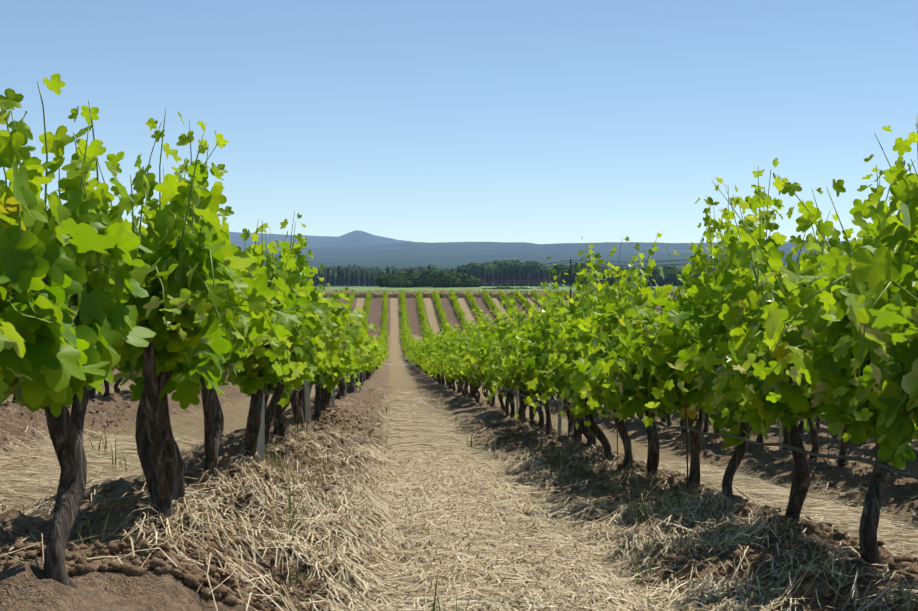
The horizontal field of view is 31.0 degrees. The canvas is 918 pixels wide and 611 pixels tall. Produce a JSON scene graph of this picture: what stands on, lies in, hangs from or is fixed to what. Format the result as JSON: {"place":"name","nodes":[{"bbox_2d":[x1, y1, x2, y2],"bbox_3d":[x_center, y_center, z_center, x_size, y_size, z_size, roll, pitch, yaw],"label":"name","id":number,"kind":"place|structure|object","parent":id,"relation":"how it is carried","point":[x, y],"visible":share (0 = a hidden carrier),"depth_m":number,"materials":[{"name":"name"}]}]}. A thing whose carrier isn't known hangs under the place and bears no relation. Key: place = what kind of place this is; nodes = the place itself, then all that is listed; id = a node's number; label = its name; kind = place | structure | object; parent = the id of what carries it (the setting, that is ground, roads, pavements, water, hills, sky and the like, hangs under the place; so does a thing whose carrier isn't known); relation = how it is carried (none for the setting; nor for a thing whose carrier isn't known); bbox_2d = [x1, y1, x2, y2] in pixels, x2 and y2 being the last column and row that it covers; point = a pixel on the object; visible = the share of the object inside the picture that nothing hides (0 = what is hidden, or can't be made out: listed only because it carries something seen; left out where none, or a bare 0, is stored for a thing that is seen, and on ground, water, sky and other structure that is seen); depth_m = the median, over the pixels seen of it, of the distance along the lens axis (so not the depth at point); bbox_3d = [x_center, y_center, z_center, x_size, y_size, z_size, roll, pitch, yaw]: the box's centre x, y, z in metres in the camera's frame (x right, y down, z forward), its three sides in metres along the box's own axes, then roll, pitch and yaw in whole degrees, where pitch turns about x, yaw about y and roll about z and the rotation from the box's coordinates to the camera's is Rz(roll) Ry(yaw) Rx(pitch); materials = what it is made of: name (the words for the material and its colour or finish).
{"place":"outdoors","nodes":[
{"label":"outdoors","id":0,"kind":"place"},
{"bbox_2d":[135,228,411,248],"bbox_3d":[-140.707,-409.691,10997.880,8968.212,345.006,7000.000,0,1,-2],"label":"hill ridge","id":1,"kind":"structure","parent":0,"point":[357,238],"depth_m":11238.22,"materials":[{"name":"blue"}]},
{"bbox_2d":[359,320,474,381],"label":"vine leaves","id":2,"kind":"object","parent":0,"point":[422,356],"visible":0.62,"depth_m":47.16,"materials":[{"name":"green plant"}]},
{"bbox_2d":[0,282,917,610],"bbox_3d":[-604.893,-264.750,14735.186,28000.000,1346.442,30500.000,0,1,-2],"label":"terrain","id":3,"kind":"structure","parent":0,"point":[26,586],"depth_m":11.35,"materials":[{"name":"brown soil"}]},
{"bbox_2d":[346,289,459,342],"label":"vine leaves","id":4,"kind":"object","parent":3,"relation":"on","point":[426,329],"visible":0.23,"depth_m":211.89,"materials":[{"name":"green plant"}]},
{"bbox_2d":[374,269,482,287],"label":"trees","id":5,"kind":"object","parent":3,"relation":"on","point":[451,280],"visible":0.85,"depth_m":472.88,"materials":[{"name":"green plant"}]},
{"bbox_2d":[324,259,571,298],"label":"utility poles","id":6,"kind":"object","parent":3,"relation":"on","point":[556,288],"visible":0.23,"depth_m":184.56,"materials":[{"name":"brown wood"}]},
{"bbox_2d":[313,280,590,287],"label":"tree trunks","id":7,"kind":"object","parent":3,"relation":"on","point":[434,287],"visible":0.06,"depth_m":824.75,"materials":[{"name":"brown wood"}]},
{"bbox_2d":[309,265,644,285],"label":"trees","id":8,"kind":"object","parent":7,"relation":"attached to","point":[509,277],"visible":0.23,"depth_m":834.05,"materials":[{"name":"green plant"}]},
{"bbox_2d":[457,259,811,289],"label":"trees","id":9,"kind":"object","parent":7,"relation":"attached to","point":[669,274],"visible":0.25,"depth_m":717.82,"materials":[{"name":"green plant"}]},
{"bbox_2d":[331,288,585,331],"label":"vine leaves","id":10,"kind":"object","parent":3,"relation":"on","point":[453,298],"visible":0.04,"depth_m":224.16,"materials":[{"name":"green plant"}]},
{"bbox_2d":[0,382,917,610],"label":"straw litter","id":11,"kind":"object","parent":3,"relation":"on","point":[569,565],"visible":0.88,"depth_m":6.83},
{"bbox_2d":[0,389,917,610],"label":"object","id":12,"kind":"object","parent":3,"relation":"on","point":[191,575],"visible":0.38,"depth_m":5.62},
{"bbox_2d":[12,289,911,467],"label":"vine","id":13,"kind":"object","parent":3,"relation":"on","point":[814,430],"depth_m":38.79,"materials":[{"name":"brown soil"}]},
{"bbox_2d":[236,233,661,420],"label":"vine leaves","id":14,"kind":"object","parent":13,"relation":"attached to","point":[556,334],"visible":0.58,"depth_m":15.66,"materials":[{"name":"green plant"}]},
{"bbox_2d":[0,74,917,468],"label":"vine leaves","id":15,"kind":"object","parent":13,"relation":"attached to","point":[54,356],"visible":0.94,"depth_m":5.19,"materials":[{"name":"green plant"}]},
{"bbox_2d":[265,373,917,479],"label":"drip irrigation line","id":16,"kind":"object","parent":13,"relation":"on","point":[888,467],"visible":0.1,"depth_m":6.92,"materials":[{"name":"black plastic"}]},
{"bbox_2d":[41,277,890,588],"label":"vine trunks","id":17,"kind":"object","parent":3,"relation":"on","point":[159,457],"visible":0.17,"depth_m":6.08,"materials":[{"name":"brown wood"}]},
{"bbox_2d":[0,81,917,428],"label":"vine shoots","id":18,"kind":"object","parent":17,"relation":"attached to","point":[906,291],"visible":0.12,"depth_m":6.28,"materials":[{"name":"green plant"}]},
{"bbox_2d":[76,387,917,610],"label":"grass tufts","id":19,"kind":"object","parent":3,"relation":"on","point":[294,508],"visible":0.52,"depth_m":7.89,"materials":[{"name":"beige plant"}]},
{"bbox_2d":[318,290,684,295],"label":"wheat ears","id":20,"kind":"object","parent":3,"relation":"on","point":[473,292],"visible":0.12,"depth_m":250.27,"materials":[{"name":"green plant"}]},
{"bbox_2d":[228,265,781,461],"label":"vineyard stakes","id":21,"kind":"object","parent":3,"relation":"on","point":[260,444],"depth_m":14.41,"materials":[{"name":"wood"}]},
{"bbox_2d":[307,291,705,297],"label":"field","id":22,"kind":"structure","parent":3,"relation":"on","point":[427,295],"depth_m":244.55,"materials":[{"name":"green plant"}]},
{"bbox_2d":[110,288,917,439],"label":"vine leaves","id":23,"kind":"object","parent":3,"relation":"on","point":[829,422],"depth_m":15.87,"materials":[{"name":"green plant"}]},
{"bbox_2d":[220,370,828,490],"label":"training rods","id":24,"kind":"object","parent":3,"relation":"on","point":[617,433],"visible":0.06,"depth_m":8.90,"materials":[{"name":"brown"}]},
{"bbox_2d":[232,264,845,284],"bbox_3d":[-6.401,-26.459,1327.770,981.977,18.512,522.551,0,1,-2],"label":"trees","id":25,"kind":"object","parent":3,"relation":"on","point":[369,270],"visible":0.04,"depth_m":1422.56,"materials":[{"name":"green plant"}]},
{"bbox_2d":[263,257,845,280],"bbox_3d":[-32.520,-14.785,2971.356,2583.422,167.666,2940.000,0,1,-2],"label":"wooded hill","id":26,"kind":"structure","parent":3,"relation":"on","point":[449,265],"depth_m":3158.25,"materials":[{"name":"plant"}]},
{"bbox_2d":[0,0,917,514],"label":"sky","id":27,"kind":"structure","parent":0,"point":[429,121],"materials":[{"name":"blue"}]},
{"bbox_2d":[319,257,718,285],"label":"trees","id":28,"kind":"object","parent":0,"point":[481,276],"visible":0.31,"depth_m":245.83,"materials":[{"name":"black"}]},
{"bbox_2d":[241,240,873,262],"bbox_3d":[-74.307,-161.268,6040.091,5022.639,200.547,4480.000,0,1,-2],"label":"hill ridge","id":29,"kind":"structure","parent":0,"point":[438,251],"depth_m":5720.55,"materials":[{"name":"blue"}]}
]}

